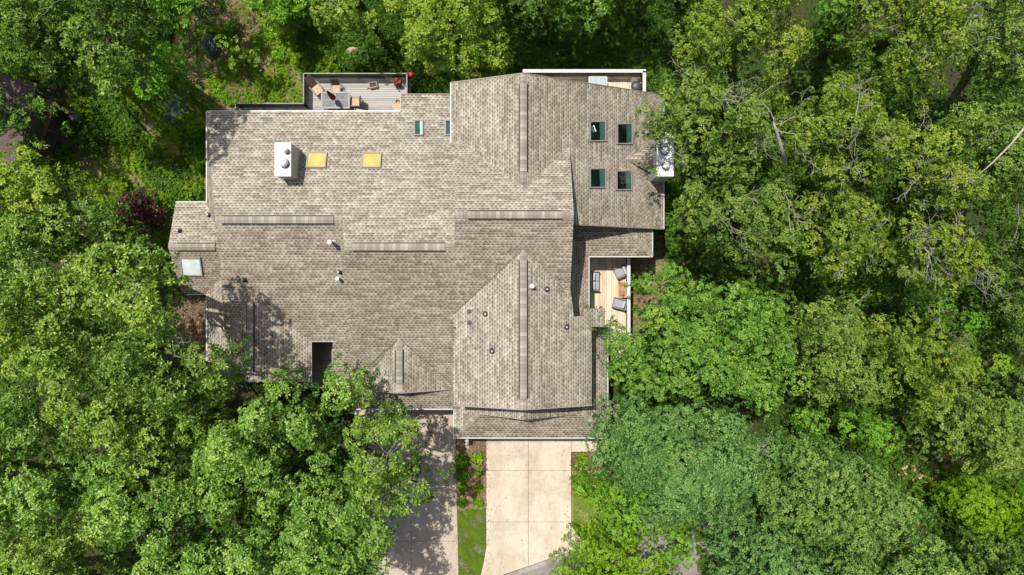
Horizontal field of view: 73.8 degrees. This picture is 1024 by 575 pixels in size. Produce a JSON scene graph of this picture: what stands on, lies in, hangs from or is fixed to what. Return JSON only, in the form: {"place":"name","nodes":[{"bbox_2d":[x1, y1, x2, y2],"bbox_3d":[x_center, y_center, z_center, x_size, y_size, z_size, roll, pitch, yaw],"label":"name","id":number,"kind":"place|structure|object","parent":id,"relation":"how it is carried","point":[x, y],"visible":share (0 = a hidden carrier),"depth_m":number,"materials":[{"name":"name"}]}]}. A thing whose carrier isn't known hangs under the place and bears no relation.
{"place":"outdoors","nodes":[
{"label":"outdoors","id":0,"kind":"place"},
{"bbox_2d":[163,93,192,117],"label":"ornamental grass","id":1,"kind":"object","parent":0,"point":[174,104],"depth_m":44.67,"materials":[{"name":"teal plant"}]},
{"bbox_2d":[60,0,354,248],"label":"lawn","id":2,"kind":"structure","parent":0,"point":[94,169],"depth_m":45.00,"materials":[{"name":"green plant"}]},
{"bbox_2d":[65,96,92,125],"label":"bush","id":3,"kind":"object","parent":2,"relation":"on","point":[78,110],"visible":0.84,"depth_m":44.35,"materials":[{"name":"green plant"}]},
{"bbox_2d":[84,117,111,145],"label":"bush","id":4,"kind":"object","parent":2,"relation":"on","point":[96,130],"visible":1,"depth_m":44.35,"materials":[{"name":"green plant"}]},
{"bbox_2d":[110,176,131,194],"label":"bush","id":5,"kind":"object","parent":2,"relation":"on","point":[121,186],"visible":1,"depth_m":44.38,"materials":[{"name":"green plant"}]},
{"bbox_2d":[116,124,142,149],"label":"bush","id":6,"kind":"object","parent":2,"relation":"on","point":[129,132],"visible":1,"depth_m":44.38,"materials":[{"name":"green plant"}]},
{"bbox_2d":[114,187,168,236],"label":"japanese maple","id":7,"kind":"object","parent":2,"relation":"on","point":[148,211],"visible":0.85,"depth_m":42.98,"materials":[{"name":"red plant"}]},
{"bbox_2d":[117,36,212,108],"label":"broadleaf tree","id":8,"kind":"object","parent":2,"relation":"on","point":[159,78],"visible":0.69,"depth_m":36.21,"materials":[{"name":"green plant"}]},
{"bbox_2d":[181,179,205,200],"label":"bush","id":9,"kind":"object","parent":2,"relation":"on","point":[193,189],"visible":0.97,"depth_m":44.37,"materials":[{"name":"green plant"}]},
{"bbox_2d":[54,0,349,247],"bbox_3d":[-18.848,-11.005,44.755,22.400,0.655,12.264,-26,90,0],"label":"garden weeds","id":10,"kind":"object","parent":2,"relation":"on","point":[274,90],"visible":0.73,"depth_m":44.76,"materials":[{"name":"green plant"}]},
{"bbox_2d":[183,0,263,82],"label":"leaf litter","id":11,"kind":"object","parent":2,"relation":"on","point":[226,15],"visible":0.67,"depth_m":44.99,"materials":[{"name":"plant"}]},
{"bbox_2d":[146,0,235,55],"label":"broadleaf tree","id":12,"kind":"object","parent":11,"relation":"on","point":[179,7],"visible":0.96,"depth_m":39.40,"materials":[{"name":"green plant"}]},
{"bbox_2d":[199,34,219,55],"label":"blue spruce","id":13,"kind":"object","parent":11,"relation":"on","point":[208,44],"visible":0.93,"depth_m":44.18,"materials":[{"name":"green plant"}]},
{"bbox_2d":[221,18,241,37],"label":"shrub","id":14,"kind":"object","parent":11,"relation":"on","point":[234,26],"visible":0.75,"depth_m":44.44,"materials":[{"name":"green plant"}]},
{"bbox_2d":[213,34,258,72],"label":"shrub","id":15,"kind":"object","parent":2,"relation":"on","point":[245,59],"visible":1,"depth_m":41.35,"materials":[{"name":"green plant"}]},
{"bbox_2d":[271,45,288,63],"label":"shrub","id":16,"kind":"object","parent":2,"relation":"on","point":[280,55],"visible":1,"depth_m":44.51,"materials":[{"name":"green plant"}]},
{"bbox_2d":[240,0,323,44],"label":"broadleaf tree","id":17,"kind":"object","parent":2,"relation":"on","point":[287,12],"visible":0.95,"depth_m":40.90,"materials":[{"name":"green plant"}]},
{"bbox_2d":[316,54,341,76],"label":"bush","id":18,"kind":"object","parent":2,"relation":"on","point":[328,66],"visible":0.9,"depth_m":44.35,"materials":[{"name":"green plant"}]},
{"bbox_2d":[339,49,372,76],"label":"bush","id":19,"kind":"object","parent":2,"relation":"on","point":[352,62],"visible":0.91,"depth_m":44.30,"materials":[{"name":"green plant"}]},
{"bbox_2d":[355,410,458,574],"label":"driveway","id":20,"kind":"structure","parent":0,"point":[409,553],"depth_m":42.54,"materials":[{"name":"concrete"}]},
{"bbox_2d":[0,0,1023,574],"bbox_3d":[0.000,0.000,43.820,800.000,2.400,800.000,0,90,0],"label":"ground","id":21,"kind":"structure","parent":0,"point":[800,12],"depth_m":43.74,"materials":[{"name":"green plant"}]},
{"bbox_2d":[0,73,62,168],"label":"neighbouring house","id":22,"kind":"structure","parent":21,"relation":"on","point":[15,88],"depth_m":41.65,"materials":[{"name":"brown"}]},
{"bbox_2d":[0,89,73,148],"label":"broadleaf tree","id":23,"kind":"object","parent":21,"relation":"on","point":[9,115],"visible":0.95,"depth_m":39.37,"materials":[{"name":"green plant"}]},
{"bbox_2d":[0,140,95,226],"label":"broadleaf tree","id":24,"kind":"object","parent":21,"relation":"on","point":[29,191],"visible":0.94,"depth_m":34.09,"materials":[{"name":"green plant"}]},
{"bbox_2d":[0,383,105,535],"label":"broadleaf tree","id":25,"kind":"object","parent":21,"relation":"on","point":[30,505],"visible":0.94,"depth_m":32.40,"materials":[{"name":"green plant"}]},
{"bbox_2d":[36,92,73,162],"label":"deck","id":26,"kind":"structure","parent":21,"relation":"on","point":[45,130],"depth_m":42.98,"materials":[{"name":"red wood"}]},
{"bbox_2d":[0,244,125,384],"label":"broadleaf tree","id":27,"kind":"object","parent":21,"relation":"on","point":[38,317],"visible":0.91,"depth_m":30.20,"materials":[{"name":"green plant"}]},
{"bbox_2d":[0,511,128,574],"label":"broadleaf tree","id":28,"kind":"object","parent":21,"relation":"on","point":[33,561],"visible":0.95,"depth_m":33.33,"materials":[{"name":"green plant"}]},
{"bbox_2d":[0,0,131,97],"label":"broadleaf tree","id":29,"kind":"object","parent":21,"relation":"on","point":[25,34],"visible":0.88,"depth_m":33.04,"materials":[{"name":"green plant"}]},
{"bbox_2d":[0,197,149,268],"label":"broadleaf tree","id":30,"kind":"object","parent":21,"relation":"on","point":[19,235],"visible":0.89,"depth_m":34.14,"materials":[{"name":"green plant"}]},
{"bbox_2d":[31,0,172,101],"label":"broadleaf tree","id":31,"kind":"object","parent":21,"relation":"on","point":[103,13],"visible":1,"depth_m":30.10,"materials":[{"name":"green plant"}]},
{"bbox_2d":[36,362,212,463],"bbox_3d":[-20.412,5.867,36.137,8.886,13.325,5.028,0,90,0],"label":"broadleaf tree","id":32,"kind":"object","parent":21,"relation":"on","point":[117,416],"visible":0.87,"depth_m":31.42,"materials":[{"name":"green plant"}]},
{"bbox_2d":[68,224,192,346],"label":"broadleaf tree","id":33,"kind":"object","parent":21,"relation":"on","point":[131,281],"visible":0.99,"depth_m":28.19,"materials":[{"name":"green plant"}]},
{"bbox_2d":[70,442,219,565],"bbox_3d":[-19.093,10.700,36.763,8.532,12.093,5.820,0,90,0],"label":"broadleaf tree","id":34,"kind":"object","parent":21,"relation":"on","point":[126,508],"visible":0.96,"depth_m":32.24,"materials":[{"name":"green plant"}]},
{"bbox_2d":[90,323,255,421],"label":"broadleaf tree","id":35,"kind":"object","parent":21,"relation":"on","point":[190,366],"visible":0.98,"depth_m":30.46,"materials":[{"name":"green plant"}]},
{"bbox_2d":[176,295,205,377],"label":"leaf litter","id":36,"kind":"object","parent":21,"relation":"on","point":[195,313],"visible":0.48,"depth_m":43.92,"materials":[{"name":"plant"}]},
{"bbox_2d":[122,525,263,574],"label":"broadleaf tree","id":37,"kind":"object","parent":21,"relation":"on","point":[193,562],"visible":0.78,"depth_m":33.03,"materials":[{"name":"green plant"}]},
{"bbox_2d":[171,403,259,448],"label":"broadleaf tree","id":38,"kind":"object","parent":21,"relation":"on","point":[197,430],"visible":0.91,"depth_m":34.13,"materials":[{"name":"green plant"}]},
{"bbox_2d":[185,419,304,529],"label":"broadleaf tree","id":39,"kind":"object","parent":21,"relation":"on","point":[233,459],"visible":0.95,"depth_m":33.18,"materials":[{"name":"green plant"}]},
{"bbox_2d":[223,516,310,574],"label":"broadleaf tree","id":40,"kind":"object","parent":21,"relation":"on","point":[247,560],"visible":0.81,"depth_m":33.33,"materials":[{"name":"green plant"}]},
{"bbox_2d":[237,352,378,460],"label":"broadleaf tree","id":41,"kind":"object","parent":21,"relation":"on","point":[299,418],"visible":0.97,"depth_m":33.69,"materials":[{"name":"green plant"}]},
{"bbox_2d":[284,425,344,500],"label":"broadleaf tree","id":42,"kind":"object","parent":21,"relation":"on","point":[318,467],"visible":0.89,"depth_m":33.70,"materials":[{"name":"green plant"}]},
{"bbox_2d":[235,73,410,109],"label":"deck","id":43,"kind":"structure","parent":21,"relation":"on","point":[385,95],"depth_m":42.50,"materials":[{"name":"grey wood"}]},
{"bbox_2d":[304,74,324,96],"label":"patio chair","id":44,"kind":"object","parent":43,"relation":"on","point":[313,84],"visible":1,"depth_m":41.93,"materials":[{"name":"beige fabric"}]},
{"bbox_2d":[321,92,350,109],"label":"patio table","id":45,"kind":"object","parent":43,"relation":"on","point":[341,100],"visible":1,"depth_m":41.76,"materials":[{"name":"grey metal"}]},
{"bbox_2d":[274,470,407,574],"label":"broadleaf tree","id":46,"kind":"object","parent":21,"relation":"on","point":[340,507],"visible":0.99,"depth_m":33.12,"materials":[{"name":"green plant"}]},
{"bbox_2d":[309,0,418,51],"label":"broadleaf tree","id":47,"kind":"object","parent":21,"relation":"on","point":[355,16],"visible":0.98,"depth_m":37.84,"materials":[{"name":"green plant"}]},
{"bbox_2d":[47,0,692,509],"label":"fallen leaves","id":48,"kind":"object","parent":21,"relation":"on","point":[471,468],"visible":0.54,"depth_m":44.78,"materials":[{"name":"brown plant"}]},
{"bbox_2d":[365,35,403,71],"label":"bush","id":49,"kind":"object","parent":21,"relation":"on","point":[384,56],"visible":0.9,"depth_m":44.27,"materials":[{"name":"green plant"}]},
{"bbox_2d":[337,399,454,523],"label":"broadleaf tree","id":50,"kind":"object","parent":21,"relation":"on","point":[359,473],"visible":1,"depth_m":33.23,"materials":[{"name":"green plant"}]},
{"bbox_2d":[168,73,673,438],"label":"house","id":51,"kind":"structure","parent":21,"relation":"on","point":[427,251],"depth_m":36.76,"materials":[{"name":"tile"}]},
{"bbox_2d":[411,74,433,92],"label":"bush","id":52,"kind":"object","parent":21,"relation":"on","point":[422,87],"visible":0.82,"depth_m":44.31,"materials":[{"name":"green plant"}]},
{"bbox_2d":[394,0,512,92],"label":"broadleaf tree","id":53,"kind":"object","parent":21,"relation":"on","point":[448,11],"visible":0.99,"depth_m":36.65,"materials":[{"name":"green plant"}]},
{"bbox_2d":[456,439,485,507],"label":"mulch bed","id":54,"kind":"object","parent":21,"relation":"on","point":[473,474],"visible":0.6,"depth_m":42.57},
{"bbox_2d":[453,468,469,483],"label":"shrub","id":55,"kind":"object","parent":54,"relation":"on","point":[462,476],"visible":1,"depth_m":42.16,"materials":[{"name":"green plant"}]},
{"bbox_2d":[0,0,1023,574],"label":"undergrowth","id":56,"kind":"object","parent":21,"relation":"on","point":[604,46],"visible":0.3,"depth_m":44.53,"materials":[{"name":"green plant"}]},
{"bbox_2d":[503,51,523,71],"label":"bush","id":57,"kind":"object","parent":21,"relation":"on","point":[513,61],"visible":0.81,"depth_m":44.37,"materials":[{"name":"green plant"}]},
{"bbox_2d":[491,0,559,39],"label":"broadleaf tree","id":58,"kind":"object","parent":21,"relation":"on","point":[515,11],"visible":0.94,"depth_m":38.35,"materials":[{"name":"green plant"}]},
{"bbox_2d":[546,51,563,67],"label":"bush","id":59,"kind":"object","parent":21,"relation":"on","point":[551,58],"visible":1,"depth_m":44.41,"materials":[{"name":"green plant"}]},
{"bbox_2d":[522,69,645,90],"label":"deck","id":60,"kind":"structure","parent":21,"relation":"on","point":[623,80],"depth_m":41.89,"materials":[{"name":"brown wood"}]},
{"bbox_2d":[547,0,625,38],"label":"broadleaf tree","id":61,"kind":"object","parent":21,"relation":"on","point":[586,12],"visible":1,"depth_m":38.46,"materials":[{"name":"green plant"}]},
{"bbox_2d":[572,452,601,469],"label":"mulch bed","id":62,"kind":"object","parent":21,"relation":"on","point":[574,459],"visible":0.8,"depth_m":42.57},
{"bbox_2d":[590,257,629,354],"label":"deck","id":63,"kind":"structure","parent":21,"relation":"on","point":[606,294],"depth_m":42.40,"materials":[{"name":"brown wood"}]},
{"bbox_2d":[591,271,599,290],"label":"loveseat","id":64,"kind":"object","parent":63,"relation":"on","point":[595,280],"visible":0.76,"depth_m":41.98,"materials":[{"name":"grey fabric"}]},
{"bbox_2d":[612,297,626,310],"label":"armchair","id":65,"kind":"object","parent":63,"relation":"on","point":[619,303],"visible":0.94,"depth_m":41.98,"materials":[{"name":"grey fabric"}]},
{"bbox_2d":[549,522,682,574],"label":"broadleaf tree","id":66,"kind":"object","parent":21,"relation":"on","point":[602,556],"visible":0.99,"depth_m":39.42,"materials":[{"name":"green plant"}]},
{"bbox_2d":[572,471,663,539],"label":"grass strip","id":67,"kind":"object","parent":21,"relation":"on","point":[584,515],"depth_m":42.57,"materials":[{"name":"green plant"}]},
{"bbox_2d":[569,456,662,549],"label":"broadleaf tree","id":68,"kind":"object","parent":67,"relation":"on","point":[606,493],"visible":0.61,"depth_m":40.66,"materials":[{"name":"green plant"}]},
{"bbox_2d":[630,221,691,337],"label":"leaf litter","id":69,"kind":"object","parent":21,"relation":"on","point":[660,240],"visible":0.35,"depth_m":44.93,"materials":[{"name":"plant"}]},
{"bbox_2d":[648,506,696,569],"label":"broadleaf tree","id":70,"kind":"object","parent":21,"relation":"on","point":[682,540],"visible":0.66,"depth_m":38.56,"materials":[{"name":"green plant"}]},
{"bbox_2d":[639,0,705,32],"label":"broadleaf tree","id":71,"kind":"object","parent":21,"relation":"on","point":[683,5],"visible":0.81,"depth_m":39.55,"materials":[{"name":"green plant"}]},
{"bbox_2d":[653,179,693,257],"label":"broadleaf tree","id":72,"kind":"object","parent":21,"relation":"on","point":[669,223],"visible":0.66,"depth_m":42.72,"materials":[{"name":"green plant"}]},
{"bbox_2d":[584,389,784,536],"bbox_3d":[9.125,9.663,37.651,10.547,10.127,8.440,0,90,0],"label":"broadleaf tree","id":73,"kind":"object","parent":21,"relation":"on","point":[627,463],"visible":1,"depth_m":34.81,"materials":[{"name":"green plant"}]},
{"bbox_2d":[583,261,813,417],"bbox_3d":[9.869,2.710,38.490,12.326,10.053,8.457,0,90,0],"label":"broadleaf tree","id":74,"kind":"object","parent":21,"relation":"on","point":[717,351],"visible":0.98,"depth_m":35.52,"materials":[{"name":"green plant"}]},
{"bbox_2d":[634,57,786,197],"bbox_3d":[9.713,-7.975,37.754,7.562,14.749,6.783,0,90,0],"label":"broadleaf tree","id":75,"kind":"object","parent":21,"relation":"on","point":[702,103],"visible":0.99,"depth_m":33.24,"materials":[{"name":"green plant"}]},
{"bbox_2d":[675,240,748,288],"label":"broadleaf tree","id":76,"kind":"object","parent":21,"relation":"on","point":[716,265],"visible":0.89,"depth_m":41.28,"materials":[{"name":"green plant"}]},
{"bbox_2d":[666,0,813,120],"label":"broadleaf tree","id":77,"kind":"object","parent":21,"relation":"on","point":[734,45],"visible":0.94,"depth_m":31.83,"materials":[{"name":"green plant"}]},
{"bbox_2d":[672,173,809,290],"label":"broadleaf tree","id":78,"kind":"object","parent":21,"relation":"on","point":[757,227],"visible":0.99,"depth_m":33.79,"materials":[{"name":"green plant"}]},
{"bbox_2d":[688,491,834,574],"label":"broadleaf tree","id":79,"kind":"object","parent":21,"relation":"on","point":[766,565],"visible":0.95,"depth_m":35.88,"materials":[{"name":"green plant"}]},
{"bbox_2d":[752,82,824,162],"bbox_3d":[12.594,-7.593,30.818,2.002,3.500,3.883,-44,90,0],"label":"dead snag","id":80,"kind":"object","parent":21,"relation":"on","point":[783,155],"visible":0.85,"depth_m":31.18,"materials":[{"name":"grey wood"}]},
{"bbox_2d":[786,15,855,84],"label":"broadleaf tree","id":81,"kind":"object","parent":21,"relation":"on","point":[840,55],"visible":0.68,"depth_m":39.46,"materials":[{"name":"green plant"}]},
{"bbox_2d":[773,153,889,283],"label":"broadleaf tree","id":82,"kind":"object","parent":21,"relation":"on","point":[837,226],"visible":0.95,"depth_m":32.95,"materials":[{"name":"green plant"}]},
{"bbox_2d":[755,69,909,211],"bbox_3d":[16.308,-6.990,37.073,8.207,16.192,6.531,0,90,0],"label":"broadleaf tree","id":83,"kind":"object","parent":21,"relation":"on","point":[860,110],"visible":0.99,"depth_m":31.89,"materials":[{"name":"green plant"}]},
{"bbox_2d":[744,425,927,560],"bbox_3d":[16.933,10.815,37.441,9.178,10.711,6.219,12,90,0],"label":"broadleaf tree","id":84,"kind":"object","parent":21,"relation":"on","point":[839,513],"visible":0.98,"depth_m":34.36,"materials":[{"name":"green plant"}]},
{"bbox_2d":[777,288,894,407],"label":"broadleaf tree","id":85,"kind":"object","parent":21,"relation":"on","point":[841,352],"visible":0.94,"depth_m":34.62,"materials":[{"name":"green plant"}]},
{"bbox_2d":[801,0,872,54],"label":"broadleaf tree","id":86,"kind":"object","parent":21,"relation":"on","point":[841,11],"visible":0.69,"depth_m":36.01,"materials":[{"name":"green plant"}]},
{"bbox_2d":[785,400,904,463],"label":"broadleaf tree","id":87,"kind":"object","parent":21,"relation":"on","point":[857,427],"visible":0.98,"depth_m":37.04,"materials":[{"name":"green plant"}]},
{"bbox_2d":[801,503,973,574],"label":"broadleaf tree","id":88,"kind":"object","parent":21,"relation":"on","point":[856,568],"visible":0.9,"depth_m":35.34,"materials":[{"name":"green plant"}]},
{"bbox_2d":[866,397,941,453],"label":"broadleaf tree","id":89,"kind":"object","parent":21,"relation":"on","point":[908,424],"visible":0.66,"depth_m":39.80,"materials":[{"name":"green plant"}]},
{"bbox_2d":[823,275,991,335],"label":"broadleaf tree","id":90,"kind":"object","parent":21,"relation":"on","point":[935,309],"visible":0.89,"depth_m":39.85,"materials":[{"name":"green plant"}]},
{"bbox_2d":[822,0,999,111],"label":"broadleaf tree","id":91,"kind":"object","parent":21,"relation":"on","point":[916,15],"visible":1,"depth_m":31.81,"materials":[{"name":"green plant"}]},
{"bbox_2d":[854,295,984,428],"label":"broadleaf tree","id":92,"kind":"object","parent":21,"relation":"on","point":[905,350],"visible":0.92,"depth_m":35.06,"materials":[{"name":"green plant"}]},
{"bbox_2d":[846,188,1017,302],"bbox_3d":[21.950,-1.693,38.378,8.796,13.600,4.949,19,90,0],"label":"broadleaf tree","id":93,"kind":"object","parent":21,"relation":"on","point":[944,241],"visible":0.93,"depth_m":33.75,"materials":[{"name":"green plant"}]},
{"bbox_2d":[865,99,998,229],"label":"broadleaf tree","id":94,"kind":"object","parent":21,"relation":"on","point":[940,163],"visible":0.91,"depth_m":32.60,"materials":[{"name":"green plant"}]},
{"bbox_2d":[898,439,979,498],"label":"tree","id":95,"kind":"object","parent":21,"relation":"on","point":[916,469],"depth_m":42.59,"materials":[{"name":"green plant"}]},
{"bbox_2d":[900,0,1023,107],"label":"broadleaf tree","id":96,"kind":"object","parent":21,"relation":"on","point":[993,48],"visible":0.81,"depth_m":32.98,"materials":[{"name":"green plant"}]},
{"bbox_2d":[907,371,1023,483],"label":"broadleaf tree","id":97,"kind":"object","parent":21,"relation":"on","point":[1002,437],"visible":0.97,"depth_m":35.55,"materials":[{"name":"green plant"}]},
{"bbox_2d":[909,96,1023,250],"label":"broadleaf tree","id":98,"kind":"object","parent":21,"relation":"on","point":[1009,157],"visible":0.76,"depth_m":34.28,"materials":[{"name":"green plant"}]},
{"bbox_2d":[909,464,1023,543],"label":"broadleaf tree","id":99,"kind":"object","parent":21,"relation":"on","point":[976,509],"visible":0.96,"depth_m":38.69,"materials":[{"name":"green plant"}]},
{"bbox_2d":[914,512,1023,574],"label":"broadleaf tree","id":100,"kind":"object","parent":21,"relation":"on","point":[1005,560],"visible":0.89,"depth_m":37.77,"materials":[{"name":"green plant"}]},
{"bbox_2d":[959,348,1023,415],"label":"broadleaf tree","id":101,"kind":"object","parent":21,"relation":"on","point":[1019,395],"visible":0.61,"depth_m":38.88,"materials":[{"name":"green plant"}]},
{"bbox_2d":[960,216,1023,361],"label":"broadleaf tree","id":102,"kind":"object","parent":21,"relation":"on","point":[1018,279],"visible":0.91,"depth_m":38.76,"materials":[{"name":"green plant"}]},
{"bbox_2d":[970,352,1016,375],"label":"broadleaf tree","id":103,"kind":"object","parent":21,"relation":"on","point":[986,362],"visible":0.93,"depth_m":35.21,"materials":[{"name":"green plant"}]},
{"bbox_2d":[456,471,610,574],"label":"grass","id":104,"kind":"structure","parent":0,"point":[462,550],"depth_m":42.53,"materials":[{"name":"green plant"}]},
{"bbox_2d":[481,439,597,574],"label":"driveway","id":105,"kind":"structure","parent":0,"point":[507,528],"depth_m":42.54,"materials":[{"name":"concrete"}]},
{"bbox_2d":[520,514,799,574],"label":"road","id":106,"kind":"structure","parent":0,"point":[544,570],"depth_m":42.60,"materials":[{"name":"grey asphalt"}]},
{"bbox_2d":[506,532,611,574],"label":"gutter pan","id":107,"kind":"object","parent":106,"relation":"on","point":[533,567],"visible":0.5,"depth_m":42.57,"materials":[{"name":"concrete"}]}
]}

